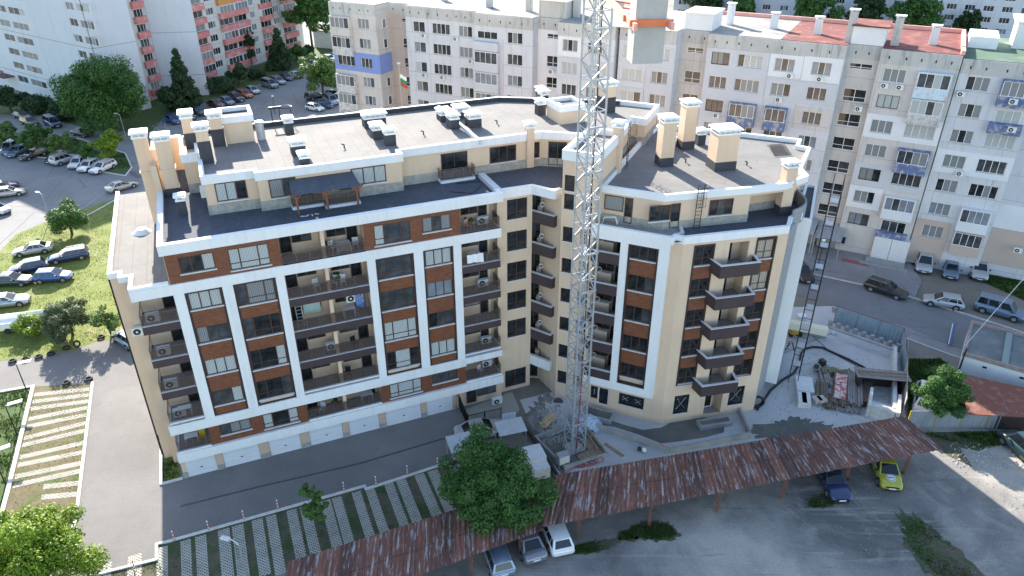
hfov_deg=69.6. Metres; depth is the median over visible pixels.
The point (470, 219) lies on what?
potted plant
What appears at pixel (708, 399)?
entrance door
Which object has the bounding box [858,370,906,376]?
wooden ladder
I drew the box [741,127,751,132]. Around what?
window
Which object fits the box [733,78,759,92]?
window
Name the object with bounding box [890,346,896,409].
yard side wall
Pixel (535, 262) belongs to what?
balcony door
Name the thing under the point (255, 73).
shrub
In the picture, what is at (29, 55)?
window
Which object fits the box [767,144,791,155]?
steel stack
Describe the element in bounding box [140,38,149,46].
window
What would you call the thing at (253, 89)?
parked car
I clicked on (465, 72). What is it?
window
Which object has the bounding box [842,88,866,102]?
window
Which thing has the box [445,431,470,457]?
roof
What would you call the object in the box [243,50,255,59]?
window
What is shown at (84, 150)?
young tree
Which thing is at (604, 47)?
window
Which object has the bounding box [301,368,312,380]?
balcony door
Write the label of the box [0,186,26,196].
parked car
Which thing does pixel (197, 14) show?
window
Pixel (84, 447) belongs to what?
kerb
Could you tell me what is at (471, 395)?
balcony door
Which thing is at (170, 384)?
air conditioner
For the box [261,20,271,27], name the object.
window
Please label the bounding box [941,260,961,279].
parked car
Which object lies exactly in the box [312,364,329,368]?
window
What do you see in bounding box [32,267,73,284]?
parked car
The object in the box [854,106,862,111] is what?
air conditioner
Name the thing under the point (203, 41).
window
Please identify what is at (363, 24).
window
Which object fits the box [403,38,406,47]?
window
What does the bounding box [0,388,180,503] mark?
meadow tufts
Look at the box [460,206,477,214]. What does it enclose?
window
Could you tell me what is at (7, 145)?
parked car
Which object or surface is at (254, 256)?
window
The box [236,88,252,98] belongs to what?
parked car
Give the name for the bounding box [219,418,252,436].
window
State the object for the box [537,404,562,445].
site rubble
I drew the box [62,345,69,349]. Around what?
old tyre
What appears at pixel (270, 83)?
parked car
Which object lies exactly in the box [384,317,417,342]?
window
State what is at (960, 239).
window
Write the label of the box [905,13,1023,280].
panel block
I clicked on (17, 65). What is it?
window
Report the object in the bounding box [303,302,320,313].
leaning board
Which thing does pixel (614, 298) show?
balcony door
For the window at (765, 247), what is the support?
in the apartment building at (701, 254)
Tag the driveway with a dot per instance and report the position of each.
(129, 503)
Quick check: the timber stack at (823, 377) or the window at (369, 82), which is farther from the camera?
the window at (369, 82)
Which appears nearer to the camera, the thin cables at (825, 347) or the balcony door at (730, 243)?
the balcony door at (730, 243)
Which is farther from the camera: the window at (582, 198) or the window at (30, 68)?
the window at (30, 68)
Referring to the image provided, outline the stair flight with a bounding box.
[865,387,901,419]
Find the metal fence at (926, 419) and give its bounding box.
[908,410,1016,428]
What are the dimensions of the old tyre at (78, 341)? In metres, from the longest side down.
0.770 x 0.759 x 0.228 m
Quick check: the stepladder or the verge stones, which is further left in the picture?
the stepladder
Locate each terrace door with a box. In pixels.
[441,151,467,177]
[548,141,566,165]
[623,197,633,223]
[669,203,680,227]
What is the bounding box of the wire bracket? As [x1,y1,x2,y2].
[958,348,967,369]
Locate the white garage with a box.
[957,320,1023,386]
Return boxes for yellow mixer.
[788,313,806,336]
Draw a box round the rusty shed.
[961,374,1023,429]
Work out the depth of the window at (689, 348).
61.18 m
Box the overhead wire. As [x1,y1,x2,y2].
[968,279,1022,341]
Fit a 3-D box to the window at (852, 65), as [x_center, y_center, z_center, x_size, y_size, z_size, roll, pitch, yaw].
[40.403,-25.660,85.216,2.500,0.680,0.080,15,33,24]
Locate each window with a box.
[0,5,5,12]
[0,19,10,26]
[4,33,15,41]
[8,7,24,15]
[9,47,19,55]
[12,21,29,30]
[13,61,24,69]
[17,36,33,45]
[18,75,28,83]
[22,51,38,60]
[26,65,42,74]
[31,79,46,88]
[65,2,73,9]
[69,18,78,26]
[74,34,82,42]
[76,3,90,12]
[78,50,86,58]
[80,20,95,29]
[85,37,99,45]
[89,52,102,59]
[132,8,142,16]
[136,23,145,31]
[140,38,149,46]
[143,52,152,61]
[147,67,155,75]
[150,81,158,89]
[177,252,216,275]
[187,289,223,311]
[190,0,199,4]
[193,10,202,18]
[195,322,231,345]
[196,24,204,31]
[198,37,207,44]
[201,50,213,59]
[204,63,215,72]
[204,354,238,377]
[205,7,213,15]
[208,21,215,28]
[211,34,217,41]
[211,385,245,407]
[213,47,220,54]
[214,180,248,203]
[216,60,222,67]
[219,3,234,12]
[219,17,233,25]
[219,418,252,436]
[224,29,238,39]
[224,43,237,51]
[227,243,271,271]
[229,54,243,64]
[234,0,247,9]
[234,14,246,21]
[235,279,277,307]
[239,26,251,34]
[239,40,246,46]
[242,312,283,340]
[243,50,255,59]
[249,344,288,371]
[256,374,294,401]
[260,0,270,3]
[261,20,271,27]
[262,7,272,15]
[262,407,300,430]
[263,32,272,39]
[268,177,298,199]
[272,5,277,11]
[274,17,279,23]
[283,2,294,10]
[284,25,295,32]
[285,37,296,44]
[291,233,311,242]
[297,270,316,276]
[307,334,325,339]
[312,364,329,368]
[326,227,345,236]
[329,16,348,28]
[331,264,349,270]
[332,36,350,48]
[335,297,345,302]
[336,74,354,86]
[338,55,354,65]
[338,93,356,104]
[339,327,356,332]
[343,357,360,361]
[351,164,387,185]
[357,18,368,29]
[359,38,370,49]
[361,58,372,68]
[363,77,374,87]
[365,95,376,106]
[373,220,411,247]
[377,255,413,281]
[380,286,415,312]
[382,18,385,28]
[383,38,387,47]
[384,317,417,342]
[387,77,390,86]
[387,346,419,371]
[388,95,391,104]
[389,378,422,399]
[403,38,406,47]
[404,57,408,67]
[407,95,410,104]
[413,21,424,32]
[414,41,425,52]
[415,61,426,72]
[417,81,427,91]
[418,99,428,104]
[422,214,451,234]
[425,247,452,268]
[427,279,453,299]
[429,309,454,329]
[431,338,456,357]
[432,23,449,35]
[432,369,458,385]
[433,43,450,55]
[434,64,451,75]
[435,83,452,95]
[458,26,471,37]
[459,46,472,58]
[460,67,472,78]
[460,87,473,98]
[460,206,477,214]
[461,241,477,246]
[463,271,478,277]
[464,301,479,306]
[474,51,496,64]
[475,72,496,85]
[475,92,496,98]
[477,30,497,38]
[477,385,495,396]
[489,144,516,164]
[505,367,525,386]
[506,197,527,220]
[507,32,521,44]
[507,54,522,66]
[507,75,521,87]
[507,229,527,252]
[507,260,526,282]
[507,289,526,310]
[507,317,526,338]
[534,142,540,159]
[546,77,556,87]
[547,33,557,38]
[547,55,556,66]
[556,370,565,384]
[557,344,567,358]
[558,316,568,331]
[559,288,569,303]
[560,83,575,96]
[560,258,570,273]
[562,39,577,51]
[562,62,576,73]
[562,226,572,243]
[563,175,574,192]
[563,193,573,210]
[578,261,588,276]
[579,230,590,245]
[581,198,591,213]
[585,87,598,97]
[586,64,605,77]
[588,41,607,55]
[591,385,597,397]
[593,350,607,355]
[595,322,609,328]
[596,293,612,300]
[598,262,614,271]
[604,194,623,211]
[618,392,643,410]
[619,362,644,381]
[620,90,639,101]
[621,67,641,81]
[621,334,647,354]
[623,44,626,56]
[624,305,650,325]
[627,274,653,295]
[629,246,656,263]
[648,204,670,222]
[649,94,664,106]
[650,71,667,84]
[663,48,669,60]
[672,394,688,414]
[677,366,694,384]
[681,338,698,357]
[682,93,697,98]
[684,70,700,83]
[685,309,703,328]
[687,47,703,53]
[689,278,707,298]
[693,245,712,267]
[703,121,715,128]
[705,99,722,112]
[708,75,726,88]
[708,198,733,217]
[711,52,729,65]
[727,386,744,405]
[728,103,754,118]
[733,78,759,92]
[735,359,751,375]
[737,54,762,68]
[740,331,756,349]
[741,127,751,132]
[745,301,762,320]
[750,271,768,290]
[756,239,774,259]
[762,4,770,9]
[763,130,781,136]
[764,108,785,122]
[770,83,790,96]
[774,58,795,72]
[780,5,788,10]
[798,135,816,149]
[801,111,821,125]
[805,160,811,172]
[806,87,826,101]
[810,62,832,75]
[817,203,839,216]
[822,182,844,194]
[826,159,849,173]
[831,136,855,150]
[837,112,860,126]
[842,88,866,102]
[847,212,869,226]
[849,63,872,70]
[852,190,874,203]
[858,167,880,181]
[863,143,886,158]
[869,119,893,134]
[875,94,899,109]
[880,219,906,233]
[881,68,906,84]
[883,197,914,213]
[890,172,921,187]
[896,150,928,166]
[903,124,935,139]
[909,100,943,116]
[916,73,951,90]
[921,225,943,238]
[927,202,950,217]
[933,178,958,193]
[942,154,966,168]
[944,14,953,19]
[946,3,956,8]
[948,129,973,145]
[952,232,982,248]
[956,103,982,119]
[959,209,990,225]
[963,76,991,92]
[964,4,975,9]
[966,183,998,200]
[975,159,1006,174]
[981,17,990,22]
[982,133,1015,150]
[983,5,994,11]
[993,109,1022,124]
[996,29,1006,34]
[998,18,1009,23]
[1000,81,1023,97]
[1001,7,1013,12]
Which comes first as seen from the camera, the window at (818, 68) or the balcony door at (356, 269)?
the balcony door at (356, 269)
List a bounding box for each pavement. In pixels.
[803,247,921,296]
[832,307,961,356]
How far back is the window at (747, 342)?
62.24 m
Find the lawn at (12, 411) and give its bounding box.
[0,388,29,507]
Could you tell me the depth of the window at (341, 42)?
114.43 m
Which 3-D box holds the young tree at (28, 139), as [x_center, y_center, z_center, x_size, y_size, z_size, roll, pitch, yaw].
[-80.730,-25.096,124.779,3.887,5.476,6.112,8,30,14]
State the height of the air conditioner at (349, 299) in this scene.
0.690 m
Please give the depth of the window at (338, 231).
55.79 m
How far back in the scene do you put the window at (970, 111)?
81.24 m
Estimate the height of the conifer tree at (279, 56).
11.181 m
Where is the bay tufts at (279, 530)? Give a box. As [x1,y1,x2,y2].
[100,470,440,575]
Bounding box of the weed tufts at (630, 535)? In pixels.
[573,494,972,575]
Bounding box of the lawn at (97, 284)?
[0,199,122,360]
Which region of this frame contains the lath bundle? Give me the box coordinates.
[539,411,555,427]
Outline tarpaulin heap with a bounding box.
[572,414,602,431]
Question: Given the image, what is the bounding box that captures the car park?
[0,22,339,249]
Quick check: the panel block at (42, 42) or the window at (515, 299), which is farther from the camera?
the panel block at (42, 42)
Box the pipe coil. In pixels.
[754,396,764,407]
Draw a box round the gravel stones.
[585,451,1022,575]
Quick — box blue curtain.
[355,294,364,307]
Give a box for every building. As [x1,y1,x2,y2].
[107,78,817,478]
[313,27,331,48]
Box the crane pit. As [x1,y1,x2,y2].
[534,420,607,469]
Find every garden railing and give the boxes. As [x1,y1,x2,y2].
[458,394,468,421]
[468,407,501,419]
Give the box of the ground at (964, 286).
[0,0,1023,460]
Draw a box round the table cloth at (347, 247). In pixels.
[338,244,351,251]
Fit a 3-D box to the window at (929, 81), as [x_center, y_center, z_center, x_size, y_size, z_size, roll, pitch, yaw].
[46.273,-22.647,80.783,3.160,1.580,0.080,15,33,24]
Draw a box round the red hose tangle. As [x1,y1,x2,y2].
[563,457,603,473]
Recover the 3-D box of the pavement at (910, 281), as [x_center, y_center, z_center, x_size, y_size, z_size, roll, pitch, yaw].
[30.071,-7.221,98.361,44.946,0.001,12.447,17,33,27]
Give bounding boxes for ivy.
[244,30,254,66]
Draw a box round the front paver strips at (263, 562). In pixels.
[97,463,460,575]
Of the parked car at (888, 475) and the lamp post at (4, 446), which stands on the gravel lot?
the parked car at (888, 475)
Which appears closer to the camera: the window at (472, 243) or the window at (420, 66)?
the window at (472, 243)
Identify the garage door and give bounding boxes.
[185,455,217,476]
[222,444,260,466]
[269,434,301,455]
[309,423,342,445]
[348,414,379,435]
[385,404,420,425]
[427,396,452,415]
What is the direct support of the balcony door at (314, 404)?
in the apartment building at (701, 254)
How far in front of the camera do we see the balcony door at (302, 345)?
59.06 m
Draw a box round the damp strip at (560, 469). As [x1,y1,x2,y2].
[542,441,564,473]
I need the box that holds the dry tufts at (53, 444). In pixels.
[11,386,88,509]
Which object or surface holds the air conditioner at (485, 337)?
attached to the apartment building at (701, 254)
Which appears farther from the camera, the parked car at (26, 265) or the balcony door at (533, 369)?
the parked car at (26, 265)
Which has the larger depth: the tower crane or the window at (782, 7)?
the window at (782, 7)
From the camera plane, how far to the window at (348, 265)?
57.27 m
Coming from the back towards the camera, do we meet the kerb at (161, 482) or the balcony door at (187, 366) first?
the kerb at (161, 482)
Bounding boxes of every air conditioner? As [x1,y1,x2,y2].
[131,325,143,336]
[145,311,160,322]
[156,344,171,356]
[163,377,178,388]
[172,408,186,417]
[199,185,205,197]
[325,340,335,350]
[346,295,354,302]
[476,215,487,224]
[477,277,487,287]
[480,334,490,343]
[481,359,491,367]
[492,395,502,404]
[713,113,719,117]
[775,97,781,102]
[786,73,793,78]
[816,76,823,81]
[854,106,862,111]
[880,83,888,88]
[895,84,903,90]
[955,170,964,176]
[956,91,965,96]
[1007,126,1016,132]
[1008,98,1018,104]
[1013,247,1022,253]
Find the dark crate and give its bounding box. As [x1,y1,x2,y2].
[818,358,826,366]
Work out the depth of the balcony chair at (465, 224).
58.76 m
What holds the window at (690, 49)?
in the panel block at (879, 151)
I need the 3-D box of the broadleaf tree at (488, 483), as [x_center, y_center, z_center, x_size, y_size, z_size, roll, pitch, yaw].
[-0.956,14.295,53.023,9.173,7.116,7.433,0,29,0]
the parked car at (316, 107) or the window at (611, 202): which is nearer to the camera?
the window at (611, 202)
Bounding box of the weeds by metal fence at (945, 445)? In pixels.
[924,430,1022,465]
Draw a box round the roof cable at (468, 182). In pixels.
[450,181,480,193]
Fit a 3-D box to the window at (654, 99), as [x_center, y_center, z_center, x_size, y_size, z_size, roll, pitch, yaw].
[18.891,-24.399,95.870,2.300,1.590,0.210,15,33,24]
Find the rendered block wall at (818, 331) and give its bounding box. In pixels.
[788,319,827,338]
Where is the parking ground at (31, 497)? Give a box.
[3,384,90,528]
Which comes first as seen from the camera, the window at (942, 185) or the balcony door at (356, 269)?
the balcony door at (356, 269)
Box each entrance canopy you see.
[807,218,818,254]
[810,222,845,259]
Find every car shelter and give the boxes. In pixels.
[285,488,543,575]
[542,416,942,539]
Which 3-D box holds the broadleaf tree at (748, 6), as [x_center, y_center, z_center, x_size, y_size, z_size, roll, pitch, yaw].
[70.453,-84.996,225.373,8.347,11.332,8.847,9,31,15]
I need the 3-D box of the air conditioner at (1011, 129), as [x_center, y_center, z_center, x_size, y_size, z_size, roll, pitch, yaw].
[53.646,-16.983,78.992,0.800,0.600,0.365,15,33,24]
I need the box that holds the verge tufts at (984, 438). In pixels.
[0,138,1023,448]
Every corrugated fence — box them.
[833,306,904,344]
[900,329,908,370]
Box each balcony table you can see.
[177,403,192,417]
[184,431,198,444]
[336,240,349,251]
[342,305,355,318]
[360,390,372,401]
[467,250,479,254]
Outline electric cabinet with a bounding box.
[556,450,569,467]
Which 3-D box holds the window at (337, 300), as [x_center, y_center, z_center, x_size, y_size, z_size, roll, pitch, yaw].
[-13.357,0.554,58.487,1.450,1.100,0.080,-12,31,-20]
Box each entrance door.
[598,387,608,405]
[704,395,712,406]
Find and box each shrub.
[0,85,30,112]
[9,313,45,336]
[18,93,53,114]
[46,100,76,120]
[154,86,190,111]
[204,75,237,92]
[224,62,247,84]
[247,69,266,78]
[288,43,306,59]
[302,44,315,56]
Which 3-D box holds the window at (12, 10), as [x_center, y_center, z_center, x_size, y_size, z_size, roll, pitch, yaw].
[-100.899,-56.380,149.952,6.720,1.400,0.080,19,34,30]
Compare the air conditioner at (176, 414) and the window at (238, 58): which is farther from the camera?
the window at (238, 58)
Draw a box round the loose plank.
[604,443,624,456]
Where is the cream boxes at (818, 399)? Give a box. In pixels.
[811,395,827,404]
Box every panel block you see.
[0,0,208,115]
[126,0,304,100]
[328,0,538,112]
[537,0,685,124]
[673,0,886,19]
[674,2,965,262]
[883,0,1023,38]
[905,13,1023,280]
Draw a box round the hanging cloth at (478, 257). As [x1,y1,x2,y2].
[467,253,483,263]
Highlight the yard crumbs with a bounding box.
[756,358,889,436]
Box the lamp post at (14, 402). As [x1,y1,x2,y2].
[5,399,22,434]
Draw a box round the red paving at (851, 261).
[842,258,867,266]
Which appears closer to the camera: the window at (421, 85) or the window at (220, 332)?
the window at (220, 332)
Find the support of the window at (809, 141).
in the panel block at (879, 151)
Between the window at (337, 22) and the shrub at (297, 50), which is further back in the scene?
the shrub at (297, 50)
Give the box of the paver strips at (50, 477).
[13,387,89,499]
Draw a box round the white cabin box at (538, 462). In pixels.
[519,443,549,479]
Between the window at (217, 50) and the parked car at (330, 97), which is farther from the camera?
the window at (217, 50)
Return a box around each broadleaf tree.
[0,502,110,575]
[38,295,91,344]
[44,198,89,235]
[46,53,149,135]
[280,0,329,46]
[294,52,336,92]
[437,421,561,536]
[683,0,724,10]
[733,0,755,12]
[793,0,845,19]
[844,0,888,19]
[884,0,944,26]
[910,364,975,419]
[952,8,982,34]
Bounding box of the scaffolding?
[788,173,845,381]
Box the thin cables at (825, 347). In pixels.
[785,333,857,366]
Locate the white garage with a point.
(994, 353)
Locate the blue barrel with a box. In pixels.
[813,363,820,369]
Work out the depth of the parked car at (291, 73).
173.67 m
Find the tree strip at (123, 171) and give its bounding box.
[0,132,130,174]
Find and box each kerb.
[0,385,33,392]
[0,385,34,521]
[19,138,132,175]
[51,381,93,575]
[87,200,114,214]
[96,458,454,575]
[159,446,182,484]
[813,273,1023,332]
[832,313,959,357]
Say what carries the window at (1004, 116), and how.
in the panel block at (973, 215)
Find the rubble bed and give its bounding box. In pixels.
[524,391,553,436]
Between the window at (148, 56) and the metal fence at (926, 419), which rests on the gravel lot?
the metal fence at (926, 419)
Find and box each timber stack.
[816,379,827,404]
[818,368,831,387]
[821,365,855,376]
[824,392,835,409]
[831,370,848,407]
[831,405,861,414]
[846,370,862,407]
[863,381,872,405]
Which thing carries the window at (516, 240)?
in the apartment building at (701, 254)
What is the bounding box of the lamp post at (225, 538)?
[220,535,247,575]
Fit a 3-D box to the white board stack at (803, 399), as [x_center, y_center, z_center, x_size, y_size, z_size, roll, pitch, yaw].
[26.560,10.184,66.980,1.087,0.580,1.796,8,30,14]
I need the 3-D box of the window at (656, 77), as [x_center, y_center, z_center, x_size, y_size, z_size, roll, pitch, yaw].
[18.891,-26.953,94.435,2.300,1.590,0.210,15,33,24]
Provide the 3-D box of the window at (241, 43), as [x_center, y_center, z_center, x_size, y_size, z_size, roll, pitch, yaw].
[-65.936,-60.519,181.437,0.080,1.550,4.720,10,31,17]
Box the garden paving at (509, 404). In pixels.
[466,392,519,418]
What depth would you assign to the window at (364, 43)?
113.37 m
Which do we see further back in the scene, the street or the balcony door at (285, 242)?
the street
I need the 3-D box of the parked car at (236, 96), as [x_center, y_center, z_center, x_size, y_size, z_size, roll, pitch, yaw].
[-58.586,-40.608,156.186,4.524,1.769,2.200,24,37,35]
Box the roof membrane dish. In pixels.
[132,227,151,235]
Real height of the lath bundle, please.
0.345 m
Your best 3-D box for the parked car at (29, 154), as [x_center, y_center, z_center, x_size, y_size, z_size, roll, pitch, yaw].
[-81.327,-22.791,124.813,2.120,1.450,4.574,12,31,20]
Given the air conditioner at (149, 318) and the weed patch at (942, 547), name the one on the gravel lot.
the weed patch at (942, 547)
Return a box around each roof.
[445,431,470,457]
[494,417,527,444]
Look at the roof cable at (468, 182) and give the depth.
59.99 m
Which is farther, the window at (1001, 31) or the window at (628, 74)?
the window at (1001, 31)
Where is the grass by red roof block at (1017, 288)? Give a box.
[914,264,1023,299]
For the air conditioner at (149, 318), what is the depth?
52.07 m
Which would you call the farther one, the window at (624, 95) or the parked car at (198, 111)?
the parked car at (198, 111)
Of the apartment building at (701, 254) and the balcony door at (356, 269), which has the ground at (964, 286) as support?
the apartment building at (701, 254)
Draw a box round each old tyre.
[8,358,16,363]
[34,354,42,358]
[46,351,54,355]
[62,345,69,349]
[62,380,70,385]
[73,340,80,346]
[84,376,92,381]
[97,334,104,338]
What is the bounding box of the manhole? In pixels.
[553,398,562,402]
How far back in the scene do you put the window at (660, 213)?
56.80 m
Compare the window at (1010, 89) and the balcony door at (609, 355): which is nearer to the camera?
the balcony door at (609, 355)
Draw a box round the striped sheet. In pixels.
[502,412,515,419]
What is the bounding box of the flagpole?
[397,62,406,106]
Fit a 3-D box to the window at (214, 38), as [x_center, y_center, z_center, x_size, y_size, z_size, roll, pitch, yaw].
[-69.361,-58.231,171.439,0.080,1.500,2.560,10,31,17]
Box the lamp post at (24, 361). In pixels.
[16,359,31,389]
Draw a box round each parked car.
[0,138,15,154]
[0,180,19,187]
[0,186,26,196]
[0,203,11,215]
[0,271,32,286]
[0,292,30,307]
[5,143,29,157]
[7,256,47,273]
[11,110,31,117]
[11,240,53,257]
[18,148,47,160]
[19,114,39,125]
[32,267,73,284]
[42,113,61,128]
[43,150,67,163]
[47,244,89,264]
[48,152,76,165]
[67,155,88,168]
[70,127,93,137]
[76,158,98,172]
[88,158,116,173]
[104,180,138,192]
[110,329,128,350]
[164,113,180,124]
[191,106,204,116]
[206,99,224,108]
[219,95,234,105]
[227,90,244,102]
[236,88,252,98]
[245,85,259,94]
[260,77,278,88]
[271,75,285,84]
[278,71,293,80]
[288,70,298,78]
[304,91,322,100]
[305,102,324,111]
[315,99,333,108]
[322,92,338,104]
[324,89,337,97]
[453,416,502,438]
[483,543,515,575]
[514,532,547,564]
[542,510,574,556]
[799,260,814,282]
[816,469,851,502]
[863,275,908,300]
[869,459,903,491]
[911,380,931,410]
[914,251,935,273]
[922,292,964,310]
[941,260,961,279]
[969,261,990,281]
[973,291,1023,322]
[996,429,1023,459]
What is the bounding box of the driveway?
[0,340,471,575]
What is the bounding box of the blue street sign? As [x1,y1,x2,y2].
[948,323,955,344]
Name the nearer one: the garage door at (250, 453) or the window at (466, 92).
the garage door at (250, 453)
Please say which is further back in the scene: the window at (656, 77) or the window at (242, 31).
the window at (242, 31)
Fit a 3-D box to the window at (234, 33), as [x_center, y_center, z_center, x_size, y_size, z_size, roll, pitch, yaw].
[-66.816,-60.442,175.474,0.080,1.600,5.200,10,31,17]
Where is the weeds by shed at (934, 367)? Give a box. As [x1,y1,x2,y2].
[908,358,959,416]
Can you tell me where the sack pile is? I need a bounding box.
[834,373,847,399]
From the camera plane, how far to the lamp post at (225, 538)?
49.09 m
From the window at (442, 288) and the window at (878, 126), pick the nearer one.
the window at (442, 288)
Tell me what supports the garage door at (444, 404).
in the apartment building at (701, 254)
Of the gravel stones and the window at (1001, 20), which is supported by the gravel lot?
the gravel stones
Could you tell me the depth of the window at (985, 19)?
208.57 m
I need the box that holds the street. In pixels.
[796,275,1009,348]
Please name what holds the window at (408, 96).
in the panel block at (374, 42)
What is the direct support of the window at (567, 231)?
in the apartment building at (701, 254)
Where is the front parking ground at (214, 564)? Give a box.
[111,448,554,575]
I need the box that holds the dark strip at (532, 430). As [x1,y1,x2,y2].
[522,419,566,470]
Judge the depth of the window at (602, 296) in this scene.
62.78 m
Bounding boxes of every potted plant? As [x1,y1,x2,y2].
[331,397,339,405]
[332,272,339,283]
[464,217,473,227]
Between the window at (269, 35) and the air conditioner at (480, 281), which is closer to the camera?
the air conditioner at (480, 281)
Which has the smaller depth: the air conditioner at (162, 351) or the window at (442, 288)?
the air conditioner at (162, 351)
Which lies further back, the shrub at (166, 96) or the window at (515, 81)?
the shrub at (166, 96)
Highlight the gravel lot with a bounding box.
[278,419,1023,575]
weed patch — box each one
[573,538,623,554]
[616,530,638,541]
[624,520,681,542]
[804,493,842,508]
[894,507,984,575]
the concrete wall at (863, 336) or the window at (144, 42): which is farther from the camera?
the window at (144, 42)
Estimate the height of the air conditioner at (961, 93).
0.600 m
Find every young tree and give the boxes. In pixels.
[0,121,18,141]
[15,123,53,148]
[44,131,71,152]
[74,141,94,158]
[87,128,124,157]
[87,304,120,334]
[297,483,328,536]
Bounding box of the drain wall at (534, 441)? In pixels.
[523,421,558,474]
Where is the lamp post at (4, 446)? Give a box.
[0,443,9,484]
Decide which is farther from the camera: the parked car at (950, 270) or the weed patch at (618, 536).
the parked car at (950, 270)
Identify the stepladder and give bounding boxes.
[295,306,304,327]
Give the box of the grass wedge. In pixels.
[163,455,181,481]
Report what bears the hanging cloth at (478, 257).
hanging from the apartment building at (701, 254)
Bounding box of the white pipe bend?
[602,216,617,223]
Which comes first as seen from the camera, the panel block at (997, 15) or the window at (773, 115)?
the window at (773, 115)
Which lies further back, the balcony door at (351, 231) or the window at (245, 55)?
the window at (245, 55)
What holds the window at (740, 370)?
in the apartment building at (701, 254)
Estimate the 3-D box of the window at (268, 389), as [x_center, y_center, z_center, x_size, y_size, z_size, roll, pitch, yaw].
[-18.704,7.858,58.094,2.750,1.870,0.210,-12,31,-20]
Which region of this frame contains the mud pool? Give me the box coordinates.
[602,417,723,442]
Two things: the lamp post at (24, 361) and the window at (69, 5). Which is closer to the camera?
the lamp post at (24, 361)
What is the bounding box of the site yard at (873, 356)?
[520,306,905,475]
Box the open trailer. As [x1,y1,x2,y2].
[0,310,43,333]
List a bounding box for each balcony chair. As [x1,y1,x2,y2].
[198,429,206,441]
[311,278,320,291]
[319,401,325,413]
[327,240,336,253]
[331,274,338,286]
[339,274,345,285]
[345,366,351,377]
[350,335,358,347]
[352,237,358,249]
[463,218,471,231]
[477,363,483,371]
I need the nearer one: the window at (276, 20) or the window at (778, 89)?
the window at (778, 89)
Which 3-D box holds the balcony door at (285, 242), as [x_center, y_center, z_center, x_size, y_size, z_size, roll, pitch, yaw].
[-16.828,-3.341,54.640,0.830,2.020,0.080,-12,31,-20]
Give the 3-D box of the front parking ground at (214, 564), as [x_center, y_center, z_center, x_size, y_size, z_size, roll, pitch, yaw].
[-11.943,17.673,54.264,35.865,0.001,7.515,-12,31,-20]
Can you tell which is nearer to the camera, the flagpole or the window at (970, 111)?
the window at (970, 111)
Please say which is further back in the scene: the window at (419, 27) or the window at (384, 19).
the window at (384, 19)
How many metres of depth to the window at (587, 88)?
99.34 m
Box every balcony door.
[162,296,175,307]
[171,323,183,340]
[180,362,192,371]
[188,392,199,401]
[279,236,292,255]
[285,274,297,289]
[291,306,302,320]
[296,337,308,351]
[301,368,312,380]
[307,402,317,407]
[346,225,357,244]
[350,262,361,277]
[358,325,368,338]
[361,355,371,366]
[467,390,476,403]
[478,205,485,215]
[479,240,486,253]
[479,270,486,277]
[480,300,487,312]
[481,329,487,335]
[530,338,537,353]
[530,364,537,375]
[531,253,539,271]
[531,282,538,299]
[531,311,538,327]
[532,195,540,209]
[532,222,540,241]
[608,354,611,365]
[610,326,613,338]
[612,296,615,310]
[614,265,618,281]
[616,242,620,251]
[728,243,731,259]
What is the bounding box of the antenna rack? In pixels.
[268,105,291,120]
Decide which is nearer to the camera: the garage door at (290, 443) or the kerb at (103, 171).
the garage door at (290, 443)
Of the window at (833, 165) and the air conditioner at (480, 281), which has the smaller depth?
the air conditioner at (480, 281)
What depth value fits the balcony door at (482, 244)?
61.44 m
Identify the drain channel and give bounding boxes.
[180,438,445,506]
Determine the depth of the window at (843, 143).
89.74 m
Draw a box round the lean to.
[854,367,911,394]
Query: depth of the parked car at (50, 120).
139.62 m
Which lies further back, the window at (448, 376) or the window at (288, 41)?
the window at (288, 41)
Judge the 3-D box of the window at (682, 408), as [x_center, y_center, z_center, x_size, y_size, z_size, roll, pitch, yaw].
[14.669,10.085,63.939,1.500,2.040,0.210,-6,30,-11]
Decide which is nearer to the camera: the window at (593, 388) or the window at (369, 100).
the window at (593, 388)
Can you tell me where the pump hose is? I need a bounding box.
[756,346,865,410]
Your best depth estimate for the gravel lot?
54.12 m
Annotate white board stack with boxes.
[795,375,814,395]
[797,391,810,408]
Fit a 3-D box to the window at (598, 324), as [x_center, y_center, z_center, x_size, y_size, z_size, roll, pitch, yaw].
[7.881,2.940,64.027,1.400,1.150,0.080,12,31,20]
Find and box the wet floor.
[751,416,833,438]
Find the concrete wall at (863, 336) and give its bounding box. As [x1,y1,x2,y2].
[827,320,901,351]
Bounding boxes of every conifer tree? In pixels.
[166,48,203,111]
[264,27,291,71]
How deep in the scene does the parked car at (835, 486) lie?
56.80 m
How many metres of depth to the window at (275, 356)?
56.76 m
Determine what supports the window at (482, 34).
in the panel block at (374, 42)
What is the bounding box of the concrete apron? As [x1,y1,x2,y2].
[545,398,585,432]
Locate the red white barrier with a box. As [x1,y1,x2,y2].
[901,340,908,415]
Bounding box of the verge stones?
[950,442,1023,472]
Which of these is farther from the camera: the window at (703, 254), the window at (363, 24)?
the window at (363, 24)
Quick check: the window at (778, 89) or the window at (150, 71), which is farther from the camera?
the window at (150, 71)
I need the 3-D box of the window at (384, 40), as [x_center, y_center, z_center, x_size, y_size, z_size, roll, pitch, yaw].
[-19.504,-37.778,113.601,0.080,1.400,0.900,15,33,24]
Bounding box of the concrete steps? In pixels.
[859,256,907,272]
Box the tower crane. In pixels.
[562,0,674,456]

